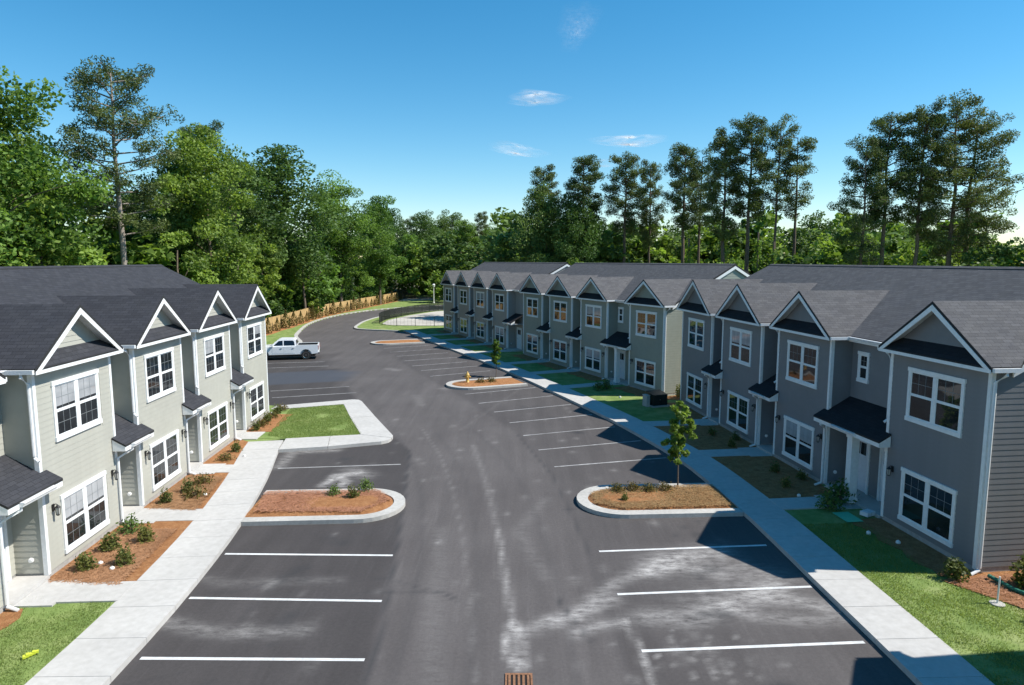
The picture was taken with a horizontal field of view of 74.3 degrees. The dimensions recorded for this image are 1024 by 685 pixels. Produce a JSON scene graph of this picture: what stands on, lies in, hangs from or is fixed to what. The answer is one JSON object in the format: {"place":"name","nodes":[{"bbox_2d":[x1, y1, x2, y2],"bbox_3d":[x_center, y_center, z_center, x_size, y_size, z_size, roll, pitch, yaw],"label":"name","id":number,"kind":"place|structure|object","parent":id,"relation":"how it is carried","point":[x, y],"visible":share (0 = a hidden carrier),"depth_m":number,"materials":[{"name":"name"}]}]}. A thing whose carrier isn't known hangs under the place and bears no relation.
{"place":"outdoors","nodes":[
{"label":"outdoors","id":0,"kind":"place"},
{"bbox_2d":[25,440,282,684],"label":"sidewalk","id":1,"kind":"structure","parent":0,"point":[109,643],"depth_m":18.60,"materials":[{"name":"concrete"}]},
{"bbox_2d":[0,295,443,684],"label":"lawn","id":2,"kind":"structure","parent":0,"point":[274,337],"depth_m":16.78,"materials":[{"name":"green plant"}]},
{"bbox_2d":[0,122,102,264],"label":"broadleaf tree","id":3,"kind":"object","parent":2,"relation":"on","point":[41,139],"visible":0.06,"depth_m":56.40,"materials":[{"name":"green plant"}]},
{"bbox_2d":[0,596,110,684],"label":"grass","id":4,"kind":"structure","parent":2,"relation":"on","point":[21,631],"depth_m":16.24,"materials":[{"name":"green plant"}]},
{"bbox_2d":[2,194,109,265],"bbox_3d":[-34.273,-3.503,48.557,9.100,14.116,10.007,4,8,28],"label":"broadleaf tree","id":5,"kind":"object","parent":2,"relation":"on","point":[37,258],"visible":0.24,"depth_m":48.42,"materials":[{"name":"green plant"}]},
{"bbox_2d":[0,65,113,266],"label":"broadleaf tree","id":6,"kind":"object","parent":2,"relation":"on","point":[29,175],"visible":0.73,"depth_m":47.82,"materials":[{"name":"green plant"}]},
{"bbox_2d":[13,579,136,607],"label":"entry walk","id":7,"kind":"structure","parent":2,"relation":"on","point":[49,594],"depth_m":18.25,"materials":[{"name":"concrete"}]},
{"bbox_2d":[49,54,185,264],"bbox_3d":[-32.980,-10.606,57.422,10.603,25.984,11.157,-3,8,-23],"label":"pine tree","id":8,"kind":"object","parent":2,"relation":"on","point":[126,83],"visible":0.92,"depth_m":56.23,"materials":[{"name":"green plant"}]},
{"bbox_2d":[50,521,191,581],"bbox_3d":[-12.035,6.541,21.120,2.793,0.200,4.575,0,7,-3],"label":"mulch bed","id":9,"kind":"object","parent":2,"relation":"on","point":[146,564],"visible":0.35,"depth_m":21.05,"materials":[{"name":"brown wood"}]},
{"bbox_2d":[74,551,99,570],"bbox_3d":[-12.415,6.346,19.675,0.665,0.640,0.578,-6,9,-41],"label":"shrub","id":10,"kind":"object","parent":9,"relation":"on","point":[87,562],"visible":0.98,"depth_m":19.61,"materials":[{"name":"green plant"}]},
{"bbox_2d":[48,527,177,584],"bbox_3d":[-11.987,6.466,20.728,2.451,0.056,4.221,0,7,0],"label":"straw","id":11,"kind":"object","parent":9,"relation":"on","point":[104,564],"visible":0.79,"depth_m":20.10,"materials":[{"name":"brown plant"}]},
{"bbox_2d":[0,264,272,613],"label":"townhouse row","id":12,"kind":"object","parent":2,"relation":"on","point":[125,390],"visible":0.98,"depth_m":23.88,"materials":[{"name":"concrete"}]},
{"bbox_2d":[50,369,102,441],"bbox_3d":[-13.200,1.856,20.550,0.068,1.760,2.410,0,7,-3],"label":"window","id":13,"kind":"structure","parent":12,"relation":"in","point":[76,405],"depth_m":20.44,"materials":[{"name":"white plastic"}]},
{"bbox_2d":[59,470,109,553],"bbox_3d":[-13.200,5.201,20.958,0.068,1.780,2.410,0,7,-3],"label":"window","id":14,"kind":"structure","parent":12,"relation":"in","point":[84,508],"depth_m":20.85,"materials":[{"name":"white plastic"}]},
{"bbox_2d":[143,347,175,402],"bbox_3d":[-13.484,1.200,25.928,0.068,1.760,2.410,0,7,-3],"label":"window","id":15,"kind":"structure","parent":12,"relation":"in","point":[159,370],"depth_m":25.83,"materials":[{"name":"white plastic"}]},
{"bbox_2d":[149,429,180,491],"bbox_3d":[-13.484,4.545,26.336,0.068,1.780,2.410,0,7,-3],"label":"window","id":16,"kind":"structure","parent":12,"relation":"in","point":[165,452],"depth_m":26.23,"materials":[{"name":"white plastic"}]},
{"bbox_2d":[203,333,225,376],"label":"window","id":17,"kind":"structure","parent":12,"relation":"in","point":[213,346],"depth_m":31.21,"materials":[{"name":"white plastic"}]},
{"bbox_2d":[207,401,229,450],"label":"window","id":18,"kind":"structure","parent":12,"relation":"in","point":[218,429],"depth_m":31.61,"materials":[{"name":"white plastic"}]},
{"bbox_2d":[246,322,262,358],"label":"window","id":19,"kind":"structure","parent":12,"relation":"in","point":[253,331],"depth_m":36.84,"materials":[{"name":"white plastic"}]},
{"bbox_2d":[249,381,264,420],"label":"window","id":20,"kind":"structure","parent":12,"relation":"in","point":[257,401],"depth_m":37.29,"materials":[{"name":"white plastic"}]},
{"bbox_2d":[128,508,202,523],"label":"entry walk","id":21,"kind":"structure","parent":2,"relation":"on","point":[155,514],"depth_m":23.82,"materials":[{"name":"concrete"}]},
{"bbox_2d":[114,148,238,282],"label":"broadleaf tree","id":22,"kind":"object","parent":2,"relation":"on","point":[160,172],"visible":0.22,"depth_m":65.57,"materials":[{"name":"green plant"}]},
{"bbox_2d":[144,473,227,510],"bbox_3d":[-12.502,5.880,26.538,2.431,0.200,4.375,0,7,-3],"label":"mulch bed","id":23,"kind":"object","parent":2,"relation":"on","point":[211,494],"visible":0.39,"depth_m":26.33,"materials":[{"name":"brown plant"}]},
{"bbox_2d":[0,175,385,317],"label":"woodland","id":24,"kind":"object","parent":2,"relation":"on","point":[322,290],"visible":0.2,"depth_m":82.87,"materials":[{"name":"green plant"}]},
{"bbox_2d":[143,122,267,283],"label":"broadleaf tree","id":25,"kind":"object","parent":2,"relation":"on","point":[240,248],"visible":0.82,"depth_m":65.12,"materials":[{"name":"green plant"}]},
{"bbox_2d":[174,119,259,249],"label":"tree","id":26,"kind":"object","parent":2,"relation":"on","point":[213,127],"visible":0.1,"depth_m":77.98,"materials":[{"name":"green plant"}]},
{"bbox_2d":[203,439,247,464],"bbox_3d":[-13.172,5.219,31.957,1.663,0.200,4.600,0,7,-3],"label":"mulch bed","id":27,"kind":"object","parent":2,"relation":"on","point":[241,443],"visible":0.45,"depth_m":31.34,"materials":[{"name":"brown wood"}]},
{"bbox_2d":[206,149,287,267],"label":"broadleaf tree","id":28,"kind":"object","parent":2,"relation":"on","point":[250,217],"visible":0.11,"depth_m":89.65,"materials":[{"name":"green plant"}]},
{"bbox_2d":[171,143,353,315],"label":"broadleaf tree","id":29,"kind":"object","parent":2,"relation":"on","point":[279,175],"visible":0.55,"depth_m":94.26,"materials":[{"name":"green plant"}]},
{"bbox_2d":[247,224,285,296],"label":"broadleaf tree","id":30,"kind":"object","parent":2,"relation":"on","point":[272,276],"visible":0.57,"depth_m":86.66,"materials":[{"name":"green plant"}]},
{"bbox_2d":[266,301,397,335],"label":"mulch bed","id":31,"kind":"object","parent":2,"relation":"on","point":[298,324],"visible":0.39,"depth_m":102.65,"materials":[{"name":"brown wood"}]},
{"bbox_2d":[265,292,397,332],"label":"wooden fence","id":32,"kind":"object","parent":31,"relation":"on","point":[272,320],"visible":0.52,"depth_m":110.99,"materials":[{"name":"brown wood"}]},
{"bbox_2d":[271,399,392,452],"bbox_3d":[-10.377,4.516,37.894,5.587,0.258,10.883,-3,7,-21],"label":"concrete apron","id":33,"kind":"object","parent":2,"relation":"on","point":[370,426],"visible":0.73,"depth_m":34.51,"materials":[{"name":"grey concrete"}]},
{"bbox_2d":[306,169,396,301],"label":"broadleaf tree","id":34,"kind":"object","parent":2,"relation":"on","point":[340,241],"visible":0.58,"depth_m":120.60,"materials":[{"name":"green plant"}]},
{"bbox_2d":[348,263,374,298],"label":"broadleaf tree","id":35,"kind":"object","parent":2,"relation":"on","point":[357,275],"visible":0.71,"depth_m":131.85,"materials":[{"name":"green plant"}]},
{"bbox_2d":[347,195,418,303],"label":"broadleaf tree","id":36,"kind":"object","parent":2,"relation":"on","point":[385,259],"visible":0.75,"depth_m":135.00,"materials":[{"name":"green plant"}]},
{"bbox_2d":[309,222,640,300],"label":"woodland","id":37,"kind":"object","parent":2,"relation":"on","point":[429,267],"visible":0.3,"depth_m":155.21,"materials":[{"name":"green plant"}]},
{"bbox_2d":[258,404,360,440],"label":"lawn","id":38,"kind":"structure","parent":0,"point":[266,434],"depth_m":36.78,"materials":[{"name":"green plant"}]},
{"bbox_2d":[357,310,443,331],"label":"lawn","id":39,"kind":"structure","parent":0,"point":[372,324],"depth_m":92.09,"materials":[{"name":"green plant"}]},
{"bbox_2d":[379,302,443,321],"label":"wire fence","id":40,"kind":"object","parent":39,"relation":"on","point":[388,313],"visible":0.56,"depth_m":111.11,"materials":[{"name":"black metal"}]},
{"bbox_2d":[383,311,443,325],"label":"gravel","id":41,"kind":"structure","parent":39,"relation":"on","point":[423,319],"depth_m":102.53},
{"bbox_2d":[523,164,561,243],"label":"pine tree","id":42,"kind":"object","parent":39,"relation":"on","point":[549,177],"visible":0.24,"depth_m":101.29,"materials":[{"name":"green plant"}]},
{"bbox_2d":[507,180,588,262],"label":"broadleaf tree","id":43,"kind":"object","parent":39,"relation":"on","point":[549,213],"visible":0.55,"depth_m":98.22,"materials":[{"name":"green plant"}]},
{"bbox_2d":[541,196,613,262],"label":"broadleaf tree","id":44,"kind":"object","parent":39,"relation":"on","point":[576,238],"visible":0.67,"depth_m":95.54,"materials":[{"name":"green plant"}]},
{"bbox_2d":[555,154,605,258],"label":"pine tree","id":45,"kind":"object","parent":39,"relation":"on","point":[572,183],"visible":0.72,"depth_m":96.67,"materials":[{"name":"green plant"}]},
{"bbox_2d":[0,0,1023,262],"label":"sky","id":46,"kind":"structure","parent":0,"point":[425,105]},
{"bbox_2d":[109,306,915,684],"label":"parking lot","id":47,"kind":"structure","parent":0,"point":[491,554],"depth_m":19.70,"materials":[{"name":"grey asphalt"}]},
{"bbox_2d":[266,337,320,358],"bbox_3d":[-20.940,0.549,62.730,6.020,1.920,2.480,-1,7,-12],"label":"pickup truck","id":48,"kind":"object","parent":47,"relation":"on","point":[286,347],"visible":0.72,"depth_m":61.99,"materials":[{"name":"white paint"}]},
{"bbox_2d":[241,488,404,525],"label":"island curb","id":49,"kind":"structure","parent":47,"relation":"on","point":[397,506],"depth_m":23.67,"materials":[{"name":"concrete"}]},
{"bbox_2d":[245,488,393,516],"bbox_3d":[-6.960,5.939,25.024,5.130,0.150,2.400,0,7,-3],"label":"mulch bed","id":50,"kind":"object","parent":49,"relation":"on","point":[359,501],"visible":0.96,"depth_m":24.61,"materials":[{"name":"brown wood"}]},
{"bbox_2d":[446,376,527,389],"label":"island curb","id":51,"kind":"structure","parent":47,"relation":"on","point":[449,385],"depth_m":48.58,"materials":[{"name":"concrete"}]},
{"bbox_2d":[452,378,522,386],"bbox_3d":[-1.903,2.913,49.832,5.180,0.149,2.660,-3,7,-22],"label":"mulch bed","id":52,"kind":"object","parent":51,"relation":"on","point":[503,381],"visible":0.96,"depth_m":49.31,"materials":[{"name":"brown wood"}]},
{"bbox_2d":[505,673,532,684],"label":"drain grate","id":53,"kind":"object","parent":47,"relation":"on","point":[517,678],"visible":1,"depth_m":14.76,"materials":[{"name":"metal"}]},
{"bbox_2d":[577,483,743,518],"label":"island curb","id":54,"kind":"structure","parent":47,"relation":"on","point":[584,503],"depth_m":24.24,"materials":[{"name":"concrete"}]},
{"bbox_2d":[588,484,736,509],"bbox_3d":[5.530,5.866,25.620,5.330,0.150,2.400,0,7,-3],"label":"mulch bed","id":55,"kind":"object","parent":54,"relation":"on","point":[614,498],"visible":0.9,"depth_m":25.20,"materials":[{"name":"brown plant"}]},
{"bbox_2d":[660,400,697,484],"bbox_3d":[6.597,4.164,26.703,1.132,3.805,1.239,-5,9,-36],"label":"young tree","id":56,"kind":"object","parent":55,"relation":"on","point":[677,438],"visible":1,"depth_m":26.49,"materials":[{"name":"green plant"}]},
{"bbox_2d":[404,330,994,684],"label":"sidewalk","id":57,"kind":"structure","parent":0,"point":[914,650],"depth_m":20.01,"materials":[{"name":"concrete"}]},
{"bbox_2d":[417,327,1023,684],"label":"lawn","id":58,"kind":"structure","parent":0,"point":[630,404],"depth_m":19.37,"materials":[{"name":"green plant"}]},
{"bbox_2d":[440,262,570,351],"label":"townhouse row","id":59,"kind":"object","parent":58,"relation":"on","point":[483,301],"visible":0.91,"depth_m":73.62,"materials":[{"name":"concrete"}]},
{"bbox_2d":[599,151,652,262],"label":"pine tree","id":60,"kind":"object","parent":58,"relation":"on","point":[628,213],"visible":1,"depth_m":97.50,"materials":[{"name":"green plant"}]},
{"bbox_2d":[519,263,750,395],"bbox_3d":[10.231,-2.087,56.300,11.446,9.010,22.780,-3,8,-24],"label":"townhouse row","id":61,"kind":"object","parent":58,"relation":"on","point":[620,323],"visible":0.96,"depth_m":51.09,"materials":[{"name":"concrete"}]},
{"bbox_2d":[585,346,600,372],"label":"window","id":62,"kind":"structure","parent":61,"relation":"in","point":[592,355],"depth_m":52.72,"materials":[{"name":"white plastic"}]},
{"bbox_2d":[585,304,601,328],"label":"window","id":63,"kind":"structure","parent":61,"relation":"in","point":[593,318],"depth_m":52.29,"materials":[{"name":"glass"}]},
{"bbox_2d":[634,358,655,388],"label":"window","id":64,"kind":"structure","parent":61,"relation":"in","point":[645,370],"depth_m":46.35,"materials":[{"name":"white plastic"}]},
{"bbox_2d":[635,310,656,338],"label":"window","id":65,"kind":"structure","parent":61,"relation":"in","point":[646,321],"depth_m":45.94,"materials":[{"name":"glass"}]},
{"bbox_2d":[635,159,667,262],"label":"pine tree","id":66,"kind":"object","parent":58,"relation":"on","point":[646,217],"visible":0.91,"depth_m":100.71,"materials":[{"name":"green plant"}]},
{"bbox_2d":[661,142,707,262],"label":"pine tree","id":67,"kind":"object","parent":58,"relation":"on","point":[685,219],"visible":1,"depth_m":94.23,"materials":[{"name":"green plant"}]},
{"bbox_2d":[688,148,719,262],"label":"pine tree","id":68,"kind":"object","parent":58,"relation":"on","point":[699,226],"visible":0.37,"depth_m":97.69,"materials":[{"name":"green plant"}]},
{"bbox_2d":[654,425,755,449],"bbox_3d":[9.845,4.904,34.539,3.900,0.200,4.875,-1,7,-7],"label":"mulch bed","id":69,"kind":"object","parent":58,"relation":"on","point":[719,439],"visible":0.49,"depth_m":33.96,"materials":[{"name":"brown wood"}]},
{"bbox_2d":[698,125,748,263],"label":"pine tree","id":70,"kind":"object","parent":58,"relation":"on","point":[720,168],"visible":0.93,"depth_m":87.43,"materials":[{"name":"green plant"}]},
{"bbox_2d":[699,447,770,456],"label":"entry walk","id":71,"kind":"structure","parent":58,"relation":"on","point":[751,451],"depth_m":31.61,"materials":[{"name":"concrete"}]},
{"bbox_2d":[476,205,1023,274],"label":"woodland","id":72,"kind":"object","parent":58,"relation":"on","point":[899,250],"visible":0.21,"depth_m":103.99,"materials":[{"name":"green plant"}]},
{"bbox_2d":[721,112,782,271],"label":"pine tree","id":73,"kind":"object","parent":58,"relation":"on","point":[757,154],"visible":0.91,"depth_m":86.03,"materials":[{"name":"green plant"}]},
{"bbox_2d":[711,456,827,498],"bbox_3d":[10.940,5.651,28.419,3.133,0.200,5.625,-1,7,-7],"label":"mulch bed","id":74,"kind":"object","parent":58,"relation":"on","point":[756,473],"visible":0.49,"depth_m":28.16,"materials":[{"name":"brown wood"}]},
{"bbox_2d":[762,113,805,249],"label":"pine tree","id":75,"kind":"object","parent":58,"relation":"on","point":[782,150],"visible":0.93,"depth_m":86.49,"materials":[{"name":"green plant"}]},
{"bbox_2d":[771,129,817,257],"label":"pine tree","id":76,"kind":"object","parent":58,"relation":"on","point":[805,145],"visible":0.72,"depth_m":87.55,"materials":[{"name":"green plant"}]},
{"bbox_2d":[769,495,860,509],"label":"entry walk","id":77,"kind":"structure","parent":58,"relation":"on","point":[797,503],"depth_m":24.99,"materials":[{"name":"concrete"}]},
{"bbox_2d":[815,490,845,511],"bbox_3d":[11.455,5.693,24.482,1.161,0.815,0.969,-3,8,-26],"label":"shrub","id":78,"kind":"object","parent":58,"relation":"on","point":[829,502],"visible":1,"depth_m":24.39,"materials":[{"name":"green plant"}]},
{"bbox_2d":[816,478,859,506],"bbox_3d":[12.167,5.506,25.099,1.292,1.086,1.548,-1,7,-10],"label":"shrub","id":79,"kind":"object","parent":58,"relation":"on","point":[840,489],"visible":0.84,"depth_m":25.05,"materials":[{"name":"green plant"}]},
{"bbox_2d":[676,264,1023,575],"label":"townhouse row","id":80,"kind":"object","parent":58,"relation":"on","point":[893,395],"visible":1,"depth_m":25.03,"materials":[{"name":"concrete"}]},
{"bbox_2d":[686,372,702,408],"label":"window","id":81,"kind":"structure","parent":80,"relation":"in","point":[693,390],"depth_m":40.29,"materials":[{"name":"white plastic"}]},
{"bbox_2d":[687,317,704,350],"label":"window","id":82,"kind":"structure","parent":80,"relation":"in","point":[696,328],"depth_m":39.89,"materials":[{"name":"glass"}]},
{"bbox_2d":[726,390,749,433],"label":"window","id":83,"kind":"structure","parent":80,"relation":"in","point":[737,405],"depth_m":34.53,"materials":[{"name":"white plastic"}]},
{"bbox_2d":[729,327,751,366],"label":"window","id":84,"kind":"structure","parent":80,"relation":"in","point":[740,339],"depth_m":34.12,"materials":[{"name":"glass"}]},
{"bbox_2d":[782,415,814,469],"bbox_3d":[12.209,4.234,28.888,0.068,1.780,2.410,-1,7,-7],"label":"window","id":85,"kind":"structure","parent":80,"relation":"in","point":[798,437],"depth_m":28.79,"materials":[{"name":"white plastic"}]},
{"bbox_2d":[785,340,819,388],"bbox_3d":[12.209,0.888,28.480,0.068,1.760,2.410,-1,7,-7],"label":"window","id":86,"kind":"structure","parent":80,"relation":"in","point":[802,358],"depth_m":28.39,"materials":[{"name":"white plastic"}]},
{"bbox_2d":[857,440,867,492],"bbox_3d":[13.435,4.690,26.094,0.028,2.030,0.920,-1,7,-7],"label":"door","id":87,"kind":"structure","parent":80,"relation":"in","point":[863,450],"depth_m":25.92,"materials":[{"name":"white paint"}]},
{"bbox_2d":[856,351,870,383],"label":"window","id":88,"kind":"structure","parent":80,"relation":"in","point":[863,367],"depth_m":25.79,"materials":[{"name":"white plastic"}]},
{"bbox_2d":[897,467,957,547],"bbox_3d":[13.079,5.151,21.369,0.068,1.780,2.410,-1,7,-7],"label":"window","id":89,"kind":"structure","parent":80,"relation":"in","point":[927,505],"depth_m":21.27,"materials":[{"name":"glass"}]},
{"bbox_2d":[904,367,966,437],"bbox_3d":[13.079,1.806,20.961,0.068,1.760,2.410,-1,7,-7],"label":"window","id":90,"kind":"structure","parent":80,"relation":"in","point":[935,401],"depth_m":20.85,"materials":[{"name":"white plastic"}]},
{"bbox_2d":[826,134,905,264],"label":"pine tree","id":91,"kind":"object","parent":58,"relation":"on","point":[860,219],"visible":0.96,"depth_m":68.23,"materials":[{"name":"green plant"}]},
{"bbox_2d":[847,111,927,264],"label":"pine tree","id":92,"kind":"object","parent":58,"relation":"on","point":[883,124],"visible":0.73,"depth_m":68.55,"materials":[{"name":"green plant"}]},
{"bbox_2d":[803,521,1023,684],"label":"grass","id":93,"kind":"structure","parent":58,"relation":"on","point":[892,563],"depth_m":18.03,"materials":[{"name":"green plant"}]},
{"bbox_2d":[852,518,980,576],"bbox_3d":[12.582,6.498,21.475,1.468,0.200,4.250,-1,7,-7],"label":"mulch bed","id":94,"kind":"object","parent":58,"relation":"on","point":[925,555],"visible":0.54,"depth_m":21.42,"materials":[{"name":"brown wood"}]},
{"bbox_2d":[888,101,951,265],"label":"pine tree","id":95,"kind":"object","parent":58,"relation":"on","point":[930,187],"visible":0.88,"depth_m":67.67,"materials":[{"name":"green plant"}]},
{"bbox_2d":[892,88,1008,265],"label":"pine tree","id":96,"kind":"object","parent":58,"relation":"on","point":[959,173],"visible":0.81,"depth_m":67.18,"materials":[{"name":"green plant"}]},
{"bbox_2d":[918,113,1023,265],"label":"pine tree","id":97,"kind":"object","parent":58,"relation":"on","point":[997,224],"visible":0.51,"depth_m":67.99,"materials":[{"name":"green plant"}]},
{"bbox_2d":[941,570,1023,608],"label":"mulch bed","id":98,"kind":"object","parent":58,"relation":"on","point":[981,574],"visible":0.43,"depth_m":18.84,"materials":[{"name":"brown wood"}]},
{"bbox_2d":[938,556,970,582],"bbox_3d":[12.564,6.373,19.105,0.669,0.740,0.770,-5,9,-36],"label":"shrub","id":99,"kind":"object","parent":98,"relation":"on","point":[955,569],"visible":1,"depth_m":19.04,"materials":[{"name":"green plant"}]},
{"bbox_2d":[959,236,1023,266],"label":"broadleaf tree","id":100,"kind":"object","parent":58,"relation":"on","point":[977,257],"visible":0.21,"depth_m":65.10,"materials":[{"name":"green plant"}]},
{"label":"ground","id":101,"kind":"structure","parent":0,"visible":0},
{"bbox_2d":[396,209,455,280],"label":"broadleaf tree","id":102,"kind":"object","parent":101,"relation":"on","point":[425,231],"visible":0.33,"depth_m":175.27,"materials":[{"name":"green plant"}]},
{"bbox_2d":[432,209,478,253],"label":"broadleaf tree","id":103,"kind":"object","parent":101,"relation":"on","point":[443,221],"visible":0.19,"depth_m":186.51,"materials":[{"name":"green plant"}]},
{"bbox_2d":[450,219,482,256],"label":"broadleaf tree","id":104,"kind":"object","parent":101,"relation":"on","point":[470,231],"visible":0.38,"depth_m":181.15,"materials":[{"name":"green plant"}]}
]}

